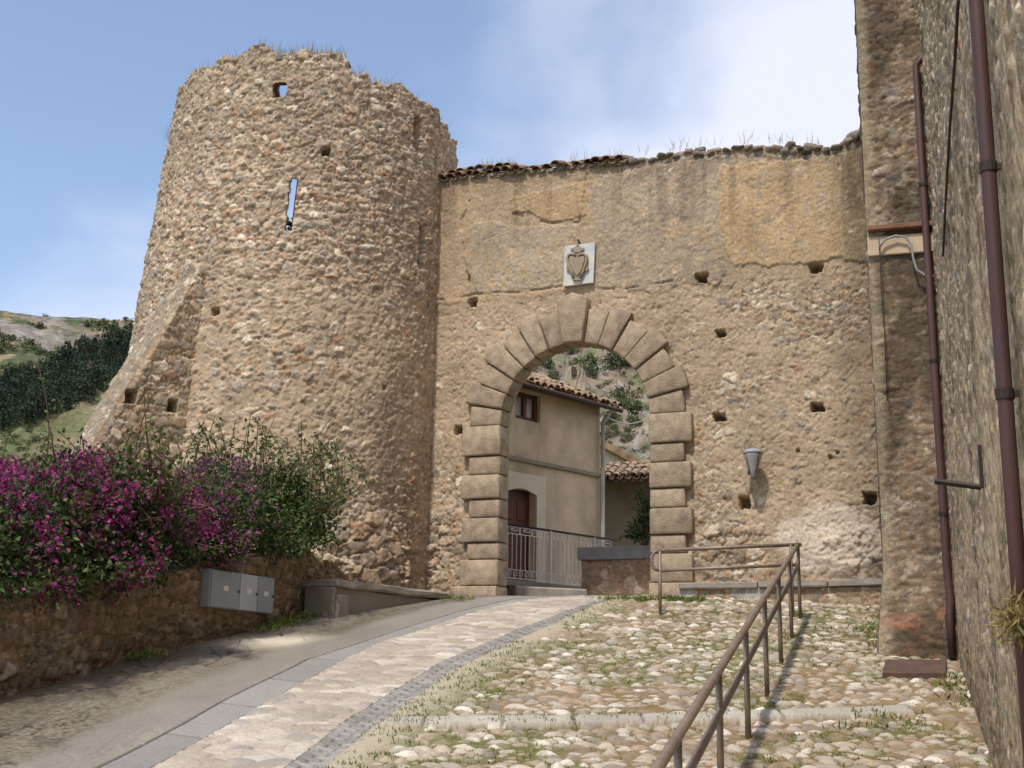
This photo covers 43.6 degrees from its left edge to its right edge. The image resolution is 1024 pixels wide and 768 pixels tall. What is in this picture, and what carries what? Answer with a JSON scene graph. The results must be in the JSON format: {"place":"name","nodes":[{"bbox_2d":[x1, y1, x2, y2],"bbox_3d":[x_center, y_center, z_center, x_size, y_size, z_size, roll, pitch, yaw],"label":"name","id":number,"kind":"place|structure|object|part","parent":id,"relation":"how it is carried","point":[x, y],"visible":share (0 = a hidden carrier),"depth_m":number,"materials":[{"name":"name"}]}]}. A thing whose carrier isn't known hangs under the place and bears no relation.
{"place":"outdoors","nodes":[
{"label":"outdoors","id":0,"kind":"place"},
{"bbox_2d":[0,594,546,767],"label":"road","id":1,"kind":"structure","parent":0,"point":[106,715],"depth_m":12.05,"materials":[{"name":"grey concrete"}]},
{"bbox_2d":[0,311,650,483],"bbox_3d":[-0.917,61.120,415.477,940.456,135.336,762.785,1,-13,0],"label":"hills","id":2,"kind":"structure","parent":0,"point":[56,333],"depth_m":218.62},
{"bbox_2d":[0,323,132,431],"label":"conifer wood","id":3,"kind":"object","parent":2,"relation":"on","point":[67,385],"visible":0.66,"depth_m":249.41,"materials":[{"name":"green plant"}]},
{"bbox_2d":[0,313,650,509],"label":"hillside scrub","id":4,"kind":"object","parent":2,"relation":"on","point":[42,351],"visible":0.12,"depth_m":208.35,"materials":[{"name":"green plant"}]},
{"bbox_2d":[541,358,555,368],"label":"hillside bush","id":5,"kind":"object","parent":2,"relation":"on","point":[549,362],"visible":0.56,"depth_m":139.27,"materials":[{"name":"green plant"}]},
{"bbox_2d":[546,371,561,379],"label":"hillside bush","id":6,"kind":"object","parent":2,"relation":"on","point":[553,374],"visible":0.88,"depth_m":133.04,"materials":[{"name":"green plant"}]},
{"bbox_2d":[561,348,582,353],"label":"hillside bush","id":7,"kind":"object","parent":2,"relation":"on","point":[571,350],"visible":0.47,"depth_m":151.43,"materials":[{"name":"green plant"}]},
{"bbox_2d":[564,364,586,390],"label":"ruined watchtower","id":8,"kind":"structure","parent":2,"relation":"on","point":[574,375],"depth_m":123.53,"materials":[{"name":"beige stone"}]},
{"bbox_2d":[571,367,575,375],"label":"window","id":9,"kind":"structure","parent":8,"relation":"in","point":[573,369],"depth_m":123.30,"materials":[{"name":"wood"}]},
{"bbox_2d":[573,352,600,370],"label":"hillside bush","id":10,"kind":"object","parent":2,"relation":"on","point":[593,362],"visible":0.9,"depth_m":144.60,"materials":[{"name":"green plant"}]},
{"bbox_2d":[585,366,599,378],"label":"hillside bush","id":11,"kind":"object","parent":2,"relation":"on","point":[590,371],"visible":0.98,"depth_m":142.20,"materials":[{"name":"green plant"}]},
{"bbox_2d":[605,423,620,436],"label":"hillside bush","id":12,"kind":"object","parent":2,"relation":"on","point":[616,429],"visible":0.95,"depth_m":112.61,"materials":[{"name":"green plant"}]},
{"bbox_2d":[604,410,621,420],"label":"hillside bush","id":13,"kind":"object","parent":2,"relation":"on","point":[613,415],"visible":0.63,"depth_m":114.91,"materials":[{"name":"green plant"}]},
{"bbox_2d":[601,351,626,369],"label":"hillside bush","id":14,"kind":"object","parent":2,"relation":"on","point":[609,359],"visible":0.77,"depth_m":147.08,"materials":[{"name":"green plant"}]},
{"bbox_2d":[609,384,632,399],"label":"hillside bush","id":15,"kind":"object","parent":2,"relation":"on","point":[619,394],"visible":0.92,"depth_m":130.67,"materials":[{"name":"green plant"}]},
{"bbox_2d":[617,398,627,407],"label":"hillside bush","id":16,"kind":"object","parent":2,"relation":"on","point":[623,403],"visible":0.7,"depth_m":123.51,"materials":[{"name":"green plant"}]},
{"bbox_2d":[619,358,630,366],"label":"hillside bush","id":17,"kind":"object","parent":2,"relation":"on","point":[625,361],"visible":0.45,"depth_m":147.32,"materials":[{"name":"green plant"}]},
{"bbox_2d":[619,431,635,441],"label":"hillside bush","id":18,"kind":"object","parent":2,"relation":"on","point":[626,438],"visible":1,"depth_m":111.46,"materials":[{"name":"green plant"}]},
{"bbox_2d":[627,414,642,428],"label":"hillside bush","id":19,"kind":"object","parent":2,"relation":"on","point":[632,420],"visible":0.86,"depth_m":113.22,"materials":[{"name":"green plant"}]},
{"bbox_2d":[626,397,644,414],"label":"hillside bush","id":20,"kind":"object","parent":2,"relation":"on","point":[637,407],"visible":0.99,"depth_m":115.30,"materials":[{"name":"green plant"}]},
{"bbox_2d":[100,596,563,767],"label":"flagstone strip","id":21,"kind":"object","parent":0,"point":[183,737],"visible":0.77,"depth_m":11.41,"materials":[{"name":"grey stone"}]},
{"bbox_2d":[509,586,586,595],"bbox_3d":[0.665,3.883,23.532,1.397,0.279,0.405,5,-14,-17],"label":"kerb stone","id":22,"kind":"object","parent":21,"relation":"on","point":[528,591],"visible":0.51,"depth_m":23.33,"materials":[{"name":"grey stone"}]},
{"bbox_2d":[153,595,616,767],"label":"cobbled lane","id":23,"kind":"structure","parent":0,"point":[284,729],"depth_m":12.04,"materials":[{"name":"beige stone"}]},
{"bbox_2d":[0,0,859,320],"label":"sky","id":24,"kind":"structure","parent":0,"point":[89,88],"materials":[{"name":"blue"}]},
{"bbox_2d":[322,594,992,767],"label":"cobbled ramp","id":25,"kind":"structure","parent":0,"point":[550,694],"depth_m":11.63,"materials":[{"name":"beige stone"}]},
{"bbox_2d":[119,593,972,732],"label":"weeds","id":26,"kind":"object","parent":25,"relation":"on","point":[276,624],"visible":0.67,"depth_m":15.87,"materials":[{"name":"green plant"}]},
{"bbox_2d":[317,593,991,767],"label":"grass","id":27,"kind":"structure","parent":25,"relation":"on","point":[594,682],"depth_m":11.94,"materials":[{"name":"green plant"}]},
{"bbox_2d":[650,542,801,767],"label":"handrail","id":28,"kind":"object","parent":25,"relation":"on","point":[672,747],"visible":0.88,"depth_m":10.42,"materials":[{"name":"metal"}]},
{"bbox_2d":[882,659,946,678],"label":"stone step","id":29,"kind":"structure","parent":25,"relation":"on","point":[912,669],"depth_m":13.31,"materials":[{"name":"red stone"}]},
{"bbox_3d":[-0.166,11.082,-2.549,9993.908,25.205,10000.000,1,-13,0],"label":"ground","id":30,"kind":"structure","parent":0,"visible":0},
{"bbox_2d":[71,43,458,589],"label":"round tower","id":31,"kind":"structure","parent":30,"relation":"on","point":[248,305],"depth_m":22.58,"materials":[{"name":"beige stone"}]},
{"bbox_2d":[286,217,291,229],"bbox_3d":[-4.435,-2.722,27.691,1.977,1.965,0.832,3,-13,-10],"label":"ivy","id":32,"kind":"object","parent":31,"relation":"attached to","point":[289,223],"visible":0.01,"depth_m":27.67,"materials":[{"name":"green plant"}]},
{"bbox_2d":[303,578,448,616],"bbox_3d":[-1.923,3.584,18.450,0.608,1.332,3.012,-6,-15,27],"label":"stone bench","id":33,"kind":"object","parent":30,"relation":"on","point":[337,597],"visible":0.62,"depth_m":17.50,"materials":[{"name":"grey stone"}]},
{"bbox_2d":[506,579,581,595],"bbox_3d":[0.560,4.498,25.518,1.440,0.920,4.023,-11,-17,41],"label":"doorstep platform","id":34,"kind":"structure","parent":30,"relation":"on","point":[511,583],"depth_m":24.39,"materials":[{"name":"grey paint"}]},
{"bbox_2d":[507,523,616,584],"bbox_3d":[1.022,3.454,25.347,0.044,1.072,3.423,-11,-17,41],"label":"iron railing","id":35,"kind":"object","parent":34,"relation":"on","point":[550,577],"visible":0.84,"depth_m":25.04,"materials":[{"name":"grey metal"}]},
{"bbox_2d":[507,373,622,585],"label":"house","id":36,"kind":"structure","parent":30,"relation":"on","point":[555,475],"depth_m":27.30,"materials":[{"name":"paint"}]},
{"bbox_2d":[515,392,536,422],"bbox_3d":[0.247,0.491,27.039,0.070,0.601,0.789,-11,-17,41],"label":"window","id":37,"kind":"structure","parent":36,"relation":"in","point":[526,404],"depth_m":27.07,"materials":[{"name":"brown wood"}]},
{"bbox_2d":[507,471,545,582],"bbox_3d":[0.103,2.978,26.301,0.278,2.289,1.482,-11,-17,41],"label":"door","id":38,"kind":"structure","parent":36,"relation":"in","point":[518,500],"depth_m":26.50,"materials":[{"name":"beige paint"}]},
{"bbox_2d":[597,412,648,423],"bbox_3d":[2.921,0.618,31.134,0.025,1.242,5.461,-4,-14,21],"label":"overhead cable","id":39,"kind":"object","parent":36,"relation":"attached to","point":[622,422],"visible":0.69,"depth_m":30.28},
{"bbox_2d":[577,546,651,595],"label":"parapet","id":40,"kind":"structure","parent":30,"relation":"on","point":[618,570],"depth_m":23.91,"materials":[{"name":"brown stone"}]},
{"bbox_2d":[600,438,641,464],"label":"cream house","id":41,"kind":"structure","parent":30,"relation":"on","point":[614,454],"depth_m":42.28,"materials":[{"name":"beige paint"}]},
{"bbox_2d":[600,460,651,546],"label":"outbuilding","id":42,"kind":"structure","parent":30,"relation":"on","point":[624,481],"depth_m":31.57,"materials":[{"name":"grey paint"}]},
{"bbox_2d":[618,482,652,545],"bbox_3d":[2.584,2.671,25.698,0.963,1.353,0.853,1,-13,0],"label":"oleander","id":43,"kind":"object","parent":30,"relation":"on","point":[644,533],"visible":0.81,"depth_m":25.53,"materials":[{"name":"green plant"}]},
{"bbox_2d":[425,127,881,595],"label":"gate wall","id":44,"kind":"structure","parent":30,"relation":"on","point":[719,305],"depth_m":21.87,"materials":[{"name":"stone"}]},
{"bbox_2d":[163,36,821,171],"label":"dry grass","id":45,"kind":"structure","parent":44,"relation":"on","point":[281,50],"depth_m":23.54,"materials":[{"name":"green plant"}]},
{"bbox_2d":[563,239,595,286],"bbox_3d":[1.205,-2.189,22.948,0.604,0.859,0.162,-5,-14,23],"label":"marble plaque","id":46,"kind":"object","parent":44,"relation":"attached to","point":[579,263],"visible":1,"depth_m":22.89,"materials":[{"name":"stone"}]},
{"bbox_2d":[743,448,762,478],"bbox_3d":[3.928,1.300,20.728,0.320,0.498,0.444,-7,-15,31],"label":"wall lamp","id":47,"kind":"object","parent":44,"relation":"attached to","point":[752,457],"visible":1,"depth_m":20.59,"materials":[{"name":"grey metal"}]},
{"bbox_2d":[678,579,881,605],"bbox_3d":[4.226,3.715,19.993,3.201,1.247,0.567,-5,-14,23],"label":"stone ledge","id":48,"kind":"object","parent":30,"relation":"on","point":[865,592],"visible":0.12,"depth_m":19.70,"materials":[{"name":"beige stone"}]},
{"bbox_2d":[854,0,1023,767],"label":"stone building","id":49,"kind":"structure","parent":30,"relation":"on","point":[941,98],"depth_m":12.40,"materials":[{"name":"brown stone"}]},
{"bbox_2d":[978,578,1023,654],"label":"dry plant","id":50,"kind":"object","parent":49,"relation":"attached to","point":[1013,614],"visible":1,"depth_m":5.74,"materials":[{"name":"yellow plant"}]},
{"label":"lower road","id":51,"kind":"structure","parent":0,"visible":0},
{"bbox_2d":[0,549,349,699],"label":"retaining wall","id":52,"kind":"structure","parent":51,"relation":"on","point":[48,645],"depth_m":13.48,"materials":[{"name":"brown stone"}]},
{"bbox_2d":[0,361,232,615],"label":"bougainvillea","id":53,"kind":"object","parent":52,"relation":"on","point":[70,516],"visible":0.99,"depth_m":12.95,"materials":[{"name":"purple plant"}]},
{"bbox_2d":[200,568,274,613],"bbox_3d":[-3.317,2.520,15.484,0.201,0.454,1.430,-4,-14,20],"label":"meter cabinet","id":54,"kind":"object","parent":52,"relation":"attached to","point":[228,590],"visible":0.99,"depth_m":15.31,"materials":[{"name":"metal"}]},
{"bbox_3d":[-3.377,2.426,15.096,0.031,0.427,0.593,-4,-14,20],"label":"door","id":55,"kind":"part","parent":54,"relation":"part of","materials":[{"name":"metal"}]},
{"bbox_3d":[-3.198,2.538,15.556,0.031,0.428,0.382,-4,-14,20],"label":"door","id":56,"kind":"part","parent":54,"relation":"part of","materials":[{"name":"metal"}]},
{"bbox_3d":[-3.059,2.626,15.913,0.031,0.430,0.367,-4,-14,20],"label":"door","id":57,"kind":"part","parent":54,"relation":"part of","materials":[{"name":"metal"}]},
{"bbox_2d":[283,597,616,767],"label":"gutter","id":58,"kind":"object","parent":51,"relation":"on","point":[337,741],"visible":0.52,"depth_m":11.59,"materials":[{"name":"grey stone"}]},
{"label":"terrace","id":59,"kind":"structure","parent":0,"visible":0},
{"bbox_2d":[146,409,374,572],"bbox_3d":[-3.142,1.362,16.578,3.144,2.415,3.457,5,-14,-18],"label":"climbing shrub","id":60,"kind":"object","parent":59,"relation":"on","point":[265,500],"visible":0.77,"depth_m":16.64,"materials":[{"name":"green plant"}]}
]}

